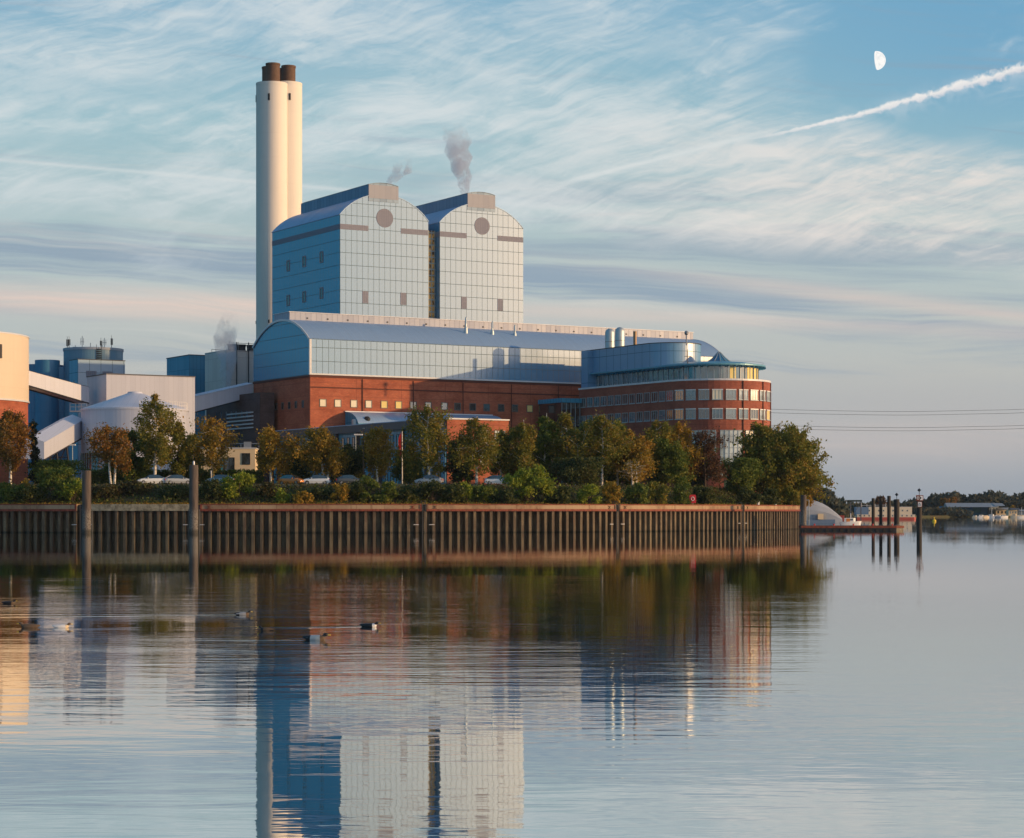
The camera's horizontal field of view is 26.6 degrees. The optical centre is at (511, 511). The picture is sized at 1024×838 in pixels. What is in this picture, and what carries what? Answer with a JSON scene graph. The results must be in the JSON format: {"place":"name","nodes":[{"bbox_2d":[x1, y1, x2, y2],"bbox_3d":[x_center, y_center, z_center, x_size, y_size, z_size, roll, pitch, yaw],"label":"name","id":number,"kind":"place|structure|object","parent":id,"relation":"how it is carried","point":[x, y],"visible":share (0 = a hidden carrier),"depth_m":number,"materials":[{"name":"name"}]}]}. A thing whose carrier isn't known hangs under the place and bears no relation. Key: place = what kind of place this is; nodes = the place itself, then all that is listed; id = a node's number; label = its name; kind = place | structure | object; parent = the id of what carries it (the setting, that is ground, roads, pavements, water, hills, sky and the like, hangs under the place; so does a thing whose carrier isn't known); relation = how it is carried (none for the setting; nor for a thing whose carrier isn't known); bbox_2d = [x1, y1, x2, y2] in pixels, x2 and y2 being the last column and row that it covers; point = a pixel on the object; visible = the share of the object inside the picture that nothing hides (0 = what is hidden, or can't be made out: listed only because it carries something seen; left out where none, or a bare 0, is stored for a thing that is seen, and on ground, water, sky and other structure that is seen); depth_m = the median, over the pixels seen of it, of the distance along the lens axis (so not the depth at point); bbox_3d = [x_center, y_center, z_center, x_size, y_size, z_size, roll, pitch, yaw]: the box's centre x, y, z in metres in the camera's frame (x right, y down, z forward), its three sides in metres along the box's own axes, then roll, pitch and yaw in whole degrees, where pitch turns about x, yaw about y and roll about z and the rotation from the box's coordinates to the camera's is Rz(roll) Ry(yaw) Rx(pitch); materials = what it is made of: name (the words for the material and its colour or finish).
{"place":"outdoors","nodes":[
{"label":"outdoors","id":0,"kind":"place"},
{"bbox_2d":[0,484,759,504],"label":"ground","id":1,"kind":"structure","parent":0,"point":[199,498],"depth_m":307.95,"materials":[{"name":"green plant"}]},
{"bbox_2d":[0,332,29,483],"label":"storage tank","id":2,"kind":"object","parent":1,"relation":"on","point":[14,371],"visible":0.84,"depth_m":406.47,"materials":[{"name":"metal"}]},
{"bbox_2d":[29,371,88,411],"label":"conveyor gallery","id":3,"kind":"object","parent":2,"relation":"attached to","point":[65,390],"visible":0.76,"depth_m":422.36,"materials":[{"name":"metal"}]},
{"bbox_2d":[0,480,29,500],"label":"shrub","id":4,"kind":"object","parent":1,"relation":"on","point":[7,492],"visible":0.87,"depth_m":308.47,"materials":[{"name":"green plant"}]},
{"bbox_2d":[0,409,38,483],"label":"birch tree","id":5,"kind":"object","parent":1,"relation":"on","point":[13,428],"visible":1,"depth_m":328.85,"materials":[{"name":"brown plant"}]},
{"bbox_2d":[17,485,47,503],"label":"shrub","id":6,"kind":"object","parent":1,"relation":"on","point":[33,494],"visible":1,"depth_m":306.40,"materials":[{"name":"green plant"}]},
{"bbox_2d":[24,419,41,483],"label":"cypress tree","id":7,"kind":"object","parent":1,"relation":"on","point":[33,455],"visible":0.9,"depth_m":333.54,"materials":[{"name":"green plant"}]},
{"bbox_2d":[20,415,80,460],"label":"conveyor gallery","id":8,"kind":"object","parent":1,"relation":"on","point":[56,438],"visible":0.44,"depth_m":383.49,"materials":[{"name":"metal"}]},
{"bbox_2d":[35,464,81,497],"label":"shrub","id":9,"kind":"object","parent":1,"relation":"on","point":[47,476],"visible":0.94,"depth_m":307.36,"materials":[{"name":"green plant"}]},
{"bbox_2d":[26,459,95,483],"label":"leafy tree","id":10,"kind":"object","parent":1,"relation":"on","point":[53,463],"visible":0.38,"depth_m":333.58,"materials":[{"name":"green plant"}]},
{"bbox_2d":[58,478,81,501],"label":"shrub","id":11,"kind":"object","parent":1,"relation":"on","point":[69,490],"visible":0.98,"depth_m":305.61,"materials":[{"name":"green plant"}]},
{"bbox_2d":[28,335,124,483],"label":"silo tower","id":12,"kind":"structure","parent":1,"relation":"on","point":[79,365],"depth_m":480.27,"materials":[{"name":"metal"}]},
{"bbox_2d":[91,483,121,498],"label":"shrub","id":13,"kind":"object","parent":1,"relation":"on","point":[109,490],"visible":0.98,"depth_m":306.52,"materials":[{"name":"green plant"}]},
{"bbox_2d":[83,422,134,483],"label":"birch tree","id":14,"kind":"object","parent":1,"relation":"on","point":[115,449],"visible":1,"depth_m":321.11,"materials":[{"name":"brown plant"}]},
{"bbox_2d":[89,426,170,483],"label":"leafy tree","id":15,"kind":"object","parent":1,"relation":"on","point":[138,466],"visible":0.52,"depth_m":333.15,"materials":[{"name":"green plant"}]},
{"bbox_2d":[80,391,188,477],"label":"round bunker","id":16,"kind":"object","parent":1,"relation":"on","point":[119,411],"visible":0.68,"depth_m":392.87,"materials":[{"name":"white metal"}]},
{"bbox_2d":[115,480,153,493],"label":"shrub","id":17,"kind":"object","parent":1,"relation":"on","point":[132,486],"visible":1,"depth_m":307.43,"materials":[{"name":"green plant"}]},
{"bbox_2d":[86,373,195,434],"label":"transfer building","id":18,"kind":"structure","parent":1,"relation":"on","point":[166,388],"depth_m":430.52,"materials":[{"name":"white metal"}]},
{"bbox_2d":[130,391,184,483],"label":"birch tree","id":19,"kind":"object","parent":1,"relation":"on","point":[162,425],"visible":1,"depth_m":329.28,"materials":[{"name":"green plant"}]},
{"bbox_2d":[155,483,188,497],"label":"shrub","id":20,"kind":"object","parent":1,"relation":"on","point":[174,491],"visible":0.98,"depth_m":305.59,"materials":[{"name":"green plant"}]},
{"bbox_2d":[88,469,264,483],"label":"hedge","id":21,"kind":"object","parent":1,"relation":"on","point":[100,476],"visible":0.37,"depth_m":339.45,"materials":[{"name":"green plant"}]},
{"bbox_2d":[165,419,196,483],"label":"leafy tree","id":22,"kind":"object","parent":1,"relation":"on","point":[180,460],"visible":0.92,"depth_m":332.36,"materials":[{"name":"green plant"}]},
{"bbox_2d":[173,432,206,479],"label":"leafy tree","id":23,"kind":"object","parent":1,"relation":"on","point":[190,436],"visible":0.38,"depth_m":339.92,"materials":[{"name":"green plant"}]},
{"bbox_2d":[166,349,221,438],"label":"blue box building","id":24,"kind":"structure","parent":1,"relation":"on","point":[189,365],"depth_m":501.53,"materials":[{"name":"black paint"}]},
{"bbox_2d":[183,413,242,476],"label":"birch tree","id":25,"kind":"object","parent":1,"relation":"on","point":[210,439],"visible":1,"depth_m":333.35,"materials":[{"name":"green plant"}]},
{"bbox_2d":[198,478,228,499],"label":"shrub","id":26,"kind":"object","parent":1,"relation":"on","point":[211,490],"visible":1,"depth_m":303.93,"materials":[{"name":"green plant"}]},
{"bbox_2d":[187,442,258,471],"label":"gatehouse","id":27,"kind":"object","parent":1,"relation":"on","point":[242,458],"visible":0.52,"depth_m":358.48,"materials":[{"name":"beige paint"}]},
{"bbox_2d":[205,341,252,424],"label":"cooling cells","id":28,"kind":"object","parent":1,"relation":"on","point":[232,365],"visible":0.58,"depth_m":480.36,"materials":[{"name":"grey metal"}]},
{"bbox_2d":[219,470,255,497],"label":"shrub","id":29,"kind":"object","parent":1,"relation":"on","point":[240,482],"visible":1,"depth_m":305.07,"materials":[{"name":"green plant"}]},
{"bbox_2d":[206,392,273,482],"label":"brick wing","id":30,"kind":"structure","parent":1,"relation":"on","point":[248,414],"depth_m":445.96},
{"bbox_2d":[195,382,251,412],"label":"conveyor gallery","id":31,"kind":"object","parent":30,"relation":"attached to","point":[211,399],"visible":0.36,"depth_m":445.41,"materials":[{"name":"metal"}]},
{"bbox_2d":[254,480,278,497],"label":"shrub","id":32,"kind":"object","parent":1,"relation":"on","point":[266,491],"visible":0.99,"depth_m":305.06,"materials":[{"name":"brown plant"}]},
{"bbox_2d":[256,62,301,338],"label":"chimney","id":33,"kind":"object","parent":1,"relation":"on","point":[278,145],"visible":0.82,"depth_m":538.90,"materials":[{"name":"concrete"}]},
{"bbox_2d":[255,423,306,480],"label":"birch tree","id":34,"kind":"object","parent":1,"relation":"on","point":[269,441],"visible":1,"depth_m":332.21,"materials":[{"name":"green plant"}]},
{"bbox_2d":[274,449,314,483],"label":"leafy tree","id":35,"kind":"object","parent":1,"relation":"on","point":[299,473],"visible":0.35,"depth_m":342.62,"materials":[{"name":"green plant"}]},
{"bbox_2d":[292,490,314,503],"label":"shrub","id":36,"kind":"object","parent":1,"relation":"on","point":[298,498],"visible":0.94,"depth_m":302.40,"materials":[{"name":"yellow plant"}]},
{"bbox_2d":[281,423,353,483],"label":"birch tree","id":37,"kind":"object","parent":1,"relation":"on","point":[321,449],"visible":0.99,"depth_m":331.85,"materials":[{"name":"green plant"}]},
{"bbox_2d":[304,485,332,499],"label":"shrub","id":38,"kind":"object","parent":1,"relation":"on","point":[318,492],"visible":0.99,"depth_m":304.50,"materials":[{"name":"green plant"}]},
{"bbox_2d":[327,483,350,502],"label":"shrub","id":39,"kind":"object","parent":1,"relation":"on","point":[341,495],"visible":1,"depth_m":303.84,"materials":[{"name":"yellow plant"}]},
{"bbox_2d":[271,183,428,321],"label":"boiler house","id":40,"kind":"structure","parent":1,"relation":"on","point":[361,250],"depth_m":474.34,"materials":[{"name":"metal"}]},
{"bbox_2d":[326,443,391,483],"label":"leafy tree","id":41,"kind":"object","parent":1,"relation":"on","point":[356,470],"visible":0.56,"depth_m":338.56,"materials":[{"name":"green plant"}]},
{"bbox_2d":[355,474,380,501],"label":"shrub","id":42,"kind":"object","parent":1,"relation":"on","point":[368,481],"visible":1,"depth_m":304.87,"materials":[{"name":"green plant"}]},
{"bbox_2d":[357,423,406,481],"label":"birch tree","id":43,"kind":"object","parent":1,"relation":"on","point":[378,450],"visible":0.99,"depth_m":333.19,"materials":[{"name":"green plant"}]},
{"bbox_2d":[0,480,765,504],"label":"ground cover","id":44,"kind":"object","parent":1,"relation":"on","point":[474,499],"visible":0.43,"depth_m":309.20,"materials":[{"name":"green plant"}]},
{"bbox_2d":[373,480,399,501],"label":"shrub","id":45,"kind":"object","parent":1,"relation":"on","point":[389,489],"visible":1,"depth_m":304.95,"materials":[{"name":"green plant"}]},
{"bbox_2d":[274,418,509,484],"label":"workshop building","id":46,"kind":"structure","parent":1,"relation":"on","point":[346,433],"depth_m":386.07,"materials":[{"name":"brick"}]},
{"bbox_2d":[0,501,785,504],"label":"grass","id":47,"kind":"structure","parent":1,"relation":"on","point":[439,502],"depth_m":304.55,"materials":[{"name":"green plant"}]},
{"bbox_2d":[387,450,427,483],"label":"leafy tree","id":48,"kind":"object","parent":1,"relation":"on","point":[396,471],"visible":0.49,"depth_m":341.56,"materials":[{"name":"green plant"}]},
{"bbox_2d":[396,485,422,501],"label":"shrub","id":49,"kind":"object","parent":1,"relation":"on","point":[409,492],"visible":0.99,"depth_m":305.95,"materials":[{"name":"green plant"}]},
{"bbox_2d":[345,411,500,424],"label":"lean to annex","id":50,"kind":"object","parent":1,"relation":"on","point":[375,417],"visible":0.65,"depth_m":434.13,"materials":[{"name":"metal"}]},
{"bbox_2d":[397,401,460,480],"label":"birch tree","id":51,"kind":"object","parent":1,"relation":"on","point":[430,428],"visible":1,"depth_m":330.17,"materials":[{"name":"green plant"}]},
{"bbox_2d":[428,230,434,318],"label":"stair shaft","id":52,"kind":"object","parent":1,"relation":"on","point":[431,274],"visible":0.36,"depth_m":480.78,"materials":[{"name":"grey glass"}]},
{"bbox_2d":[418,478,449,500],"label":"shrub","id":53,"kind":"object","parent":1,"relation":"on","point":[429,489],"visible":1,"depth_m":306.18,"materials":[{"name":"green plant"}]},
{"bbox_2d":[438,483,467,502],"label":"shrub","id":54,"kind":"object","parent":1,"relation":"on","point":[454,491],"visible":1,"depth_m":306.84,"materials":[{"name":"green plant"}]},
{"bbox_2d":[440,436,479,483],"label":"leafy tree","id":55,"kind":"object","parent":1,"relation":"on","point":[455,472],"visible":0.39,"depth_m":344.23,"materials":[{"name":"green plant"}]},
{"bbox_2d":[415,192,523,322],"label":"boiler house","id":56,"kind":"structure","parent":1,"relation":"on","point":[478,256],"depth_m":484.98,"materials":[{"name":"metal"}]},
{"bbox_2d":[447,417,509,482],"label":"birch tree","id":57,"kind":"object","parent":1,"relation":"on","point":[480,437],"visible":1,"depth_m":330.15,"materials":[{"name":"green plant"}]},
{"bbox_2d":[252,311,718,475],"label":"turbine hall","id":58,"kind":"structure","parent":1,"relation":"on","point":[312,369],"depth_m":445.75,"materials":[{"name":"metal"}]},
{"bbox_2d":[472,484,498,502],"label":"shrub","id":59,"kind":"object","parent":1,"relation":"on","point":[486,493],"visible":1,"depth_m":308.48,"materials":[{"name":"green plant"}]},
{"bbox_2d":[486,429,519,484],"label":"birch tree","id":60,"kind":"object","parent":1,"relation":"on","point":[504,470],"visible":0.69,"depth_m":339.23,"materials":[{"name":"green plant"}]},
{"bbox_2d":[490,488,518,503],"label":"shrub","id":61,"kind":"object","parent":1,"relation":"on","point":[506,496],"visible":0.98,"depth_m":308.28,"materials":[{"name":"green plant"}]},
{"bbox_2d":[490,416,538,476],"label":"birch tree","id":62,"kind":"object","parent":1,"relation":"on","point":[525,447],"visible":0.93,"depth_m":337.29,"materials":[{"name":"green plant"}]},
{"bbox_2d":[499,464,560,499],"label":"shrub","id":63,"kind":"object","parent":1,"relation":"on","point":[525,481],"visible":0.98,"depth_m":311.26,"materials":[{"name":"green plant"}]},
{"bbox_2d":[528,413,560,478],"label":"birch tree","id":64,"kind":"object","parent":1,"relation":"on","point":[541,445],"visible":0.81,"depth_m":342.55,"materials":[{"name":"green plant"}]},
{"bbox_2d":[543,483,573,503],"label":"shrub","id":65,"kind":"object","parent":1,"relation":"on","point":[561,493],"visible":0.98,"depth_m":311.93,"materials":[{"name":"green plant"}]},
{"bbox_2d":[538,398,581,484],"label":"link bridge","id":66,"kind":"structure","parent":1,"relation":"on","point":[552,408],"depth_m":448.53,"materials":[{"name":"blue glass"}]},
{"bbox_2d":[539,411,582,479],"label":"birch tree","id":67,"kind":"object","parent":1,"relation":"on","point":[566,428],"visible":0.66,"depth_m":342.76,"materials":[{"name":"green plant"}]},
{"bbox_2d":[545,456,605,485],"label":"leafy tree","id":68,"kind":"object","parent":1,"relation":"on","point":[579,470],"visible":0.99,"depth_m":329.42,"materials":[{"name":"green plant"}]},
{"bbox_2d":[576,483,602,503],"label":"shrub","id":69,"kind":"object","parent":1,"relation":"on","point":[585,493],"visible":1,"depth_m":314.88,"materials":[{"name":"green plant"}]},
{"bbox_2d":[559,409,635,485],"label":"birch tree","id":70,"kind":"object","parent":1,"relation":"on","point":[611,433],"visible":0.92,"depth_m":339.86,"materials":[{"name":"green plant"}]},
{"bbox_2d":[599,480,624,503],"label":"shrub","id":71,"kind":"object","parent":1,"relation":"on","point":[610,492],"visible":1,"depth_m":317.61,"materials":[{"name":"green plant"}]},
{"bbox_2d":[615,458,651,484],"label":"bare shrub tree","id":72,"kind":"object","parent":1,"relation":"on","point":[636,476],"visible":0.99,"depth_m":335.89,"materials":[{"name":"brown plant"}]},
{"bbox_2d":[610,428,659,483],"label":"birch tree","id":73,"kind":"object","parent":1,"relation":"on","point":[641,451],"visible":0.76,"depth_m":341.74,"materials":[{"name":"green plant"}]},
{"bbox_2d":[622,482,650,503],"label":"shrub","id":74,"kind":"object","parent":1,"relation":"on","point":[636,493],"visible":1,"depth_m":321.04,"materials":[{"name":"green plant"}]},
{"bbox_2d":[623,419,676,481],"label":"birch tree","id":75,"kind":"object","parent":1,"relation":"on","point":[665,430],"visible":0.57,"depth_m":348.40,"materials":[{"name":"green plant"}]},
{"bbox_2d":[645,481,670,503],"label":"shrub","id":76,"kind":"object","parent":1,"relation":"on","point":[659,495],"visible":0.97,"depth_m":323.97,"materials":[{"name":"green plant"}]},
{"bbox_2d":[641,438,697,485],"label":"leafy tree","id":77,"kind":"object","parent":1,"relation":"on","point":[666,473],"visible":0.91,"depth_m":344.88,"materials":[{"name":"green plant"}]},
{"bbox_2d":[578,327,771,487],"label":"office building","id":78,"kind":"structure","parent":1,"relation":"on","point":[636,388],"depth_m":424.92,"materials":[{"name":"brick"}]},
{"bbox_2d":[671,476,692,503],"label":"shrub","id":79,"kind":"object","parent":1,"relation":"on","point":[679,494],"visible":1,"depth_m":328.51,"materials":[{"name":"green plant"}]},
{"bbox_2d":[668,419,707,481],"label":"birch tree","id":80,"kind":"object","parent":1,"relation":"on","point":[683,437],"visible":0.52,"depth_m":350.48,"materials":[{"name":"green plant"}]},
{"bbox_2d":[688,485,717,503],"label":"shrub","id":81,"kind":"object","parent":1,"relation":"on","point":[703,496],"visible":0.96,"depth_m":332.92,"materials":[{"name":"green plant"}]},
{"bbox_2d":[687,426,730,485],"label":"copper tree","id":82,"kind":"object","parent":1,"relation":"on","point":[715,472],"visible":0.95,"depth_m":351.08,"materials":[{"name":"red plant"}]},
{"bbox_2d":[718,457,768,494],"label":"leafy tree","id":83,"kind":"object","parent":1,"relation":"on","point":[739,476],"visible":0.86,"depth_m":356.68,"materials":[{"name":"green plant"}]},
{"bbox_2d":[735,485,763,504],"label":"shrub","id":84,"kind":"object","parent":1,"relation":"on","point":[748,496],"visible":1,"depth_m":343.39,"materials":[{"name":"green plant"}]},
{"bbox_2d":[759,487,782,504],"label":"shrub","id":85,"kind":"object","parent":1,"relation":"on","point":[770,497],"visible":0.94,"depth_m":350.39,"materials":[{"name":"green plant"}]},
{"bbox_2d":[719,420,837,504],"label":"willow tree","id":86,"kind":"object","parent":1,"relation":"on","point":[788,451],"visible":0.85,"depth_m":364.39,"materials":[{"name":"green plant"}]},
{"bbox_2d":[781,486,800,505],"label":"shrub","id":87,"kind":"object","parent":1,"relation":"on","point":[790,494],"visible":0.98,"depth_m":360.79,"materials":[{"name":"green plant"}]},
{"bbox_2d":[0,517,1023,837],"bbox_3d":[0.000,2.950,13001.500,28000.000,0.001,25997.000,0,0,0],"label":"water","id":88,"kind":"structure","parent":0,"point":[790,683],"depth_m":36.95,"materials":[{"name":"blue liquid"}]},
{"bbox_2d":[81,471,92,532],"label":"mooring dolphin","id":89,"kind":"object","parent":88,"relation":"in","point":[86,509],"visible":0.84,"depth_m":293.50,"materials":[{"name":"metal"}]},
{"bbox_2d":[188,461,199,532],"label":"mooring dolphin","id":90,"kind":"object","parent":88,"relation":"in","point":[193,509],"visible":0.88,"depth_m":291.49,"materials":[{"name":"metal"}]},
{"bbox_2d":[0,501,799,532],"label":"quay wall","id":91,"kind":"structure","parent":88,"relation":"in","point":[268,518],"depth_m":303.46,"materials":[{"name":"metal"}]},
{"bbox_2d":[806,500,842,522],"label":"laid up hull","id":92,"kind":"object","parent":88,"relation":"on","point":[819,512],"visible":0.81,"depth_m":560.62,"materials":[{"name":"white plastic"}]},
{"bbox_2d":[799,524,903,530],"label":"floating pontoon","id":93,"kind":"object","parent":88,"relation":"on","point":[853,527],"visible":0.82,"depth_m":334.00,"materials":[{"name":"black paint"}]},
{"bbox_2d":[854,503,915,519],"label":"accommodation ship","id":94,"kind":"object","parent":88,"relation":"on","point":[905,513],"visible":0.73,"depth_m":800.30,"materials":[{"name":"white paint"}]},
{"bbox_2d":[0,0,1023,503],"label":"sky","id":95,"kind":"structure","parent":0,"point":[745,177],"materials":[{"name":"blue"}]},
{"bbox_2d":[799,515,1009,518],"bbox_3d":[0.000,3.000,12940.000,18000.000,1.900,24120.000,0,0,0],"label":"bank","id":96,"kind":"structure","parent":0,"point":[940,516],"depth_m":1112.29,"materials":[{"name":"soil"}]},
{"bbox_2d":[783,488,853,517],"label":"wood","id":97,"kind":"object","parent":96,"relation":"on","point":[839,506],"visible":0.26,"depth_m":719.76,"materials":[{"name":"green plant"}]},
{"bbox_2d":[847,500,923,515],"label":"wood","id":98,"kind":"object","parent":96,"relation":"on","point":[904,503],"visible":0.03,"depth_m":1128.67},
{"bbox_2d":[912,506,973,516],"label":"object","id":99,"kind":"object","parent":96,"relation":"on","point":[946,511],"visible":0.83,"depth_m":1116.90,"materials":[{"name":"green plant"}]},
{"bbox_2d":[907,489,1023,510],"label":"wood","id":100,"kind":"object","parent":96,"relation":"on","point":[989,496],"visible":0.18,"depth_m":1191.38,"materials":[{"name":"green plant"}]},
{"bbox_2d":[939,503,996,514],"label":"warehouse","id":101,"kind":"structure","parent":96,"relation":"on","point":[979,508],"depth_m":1139.05,"materials":[{"name":"metal"}]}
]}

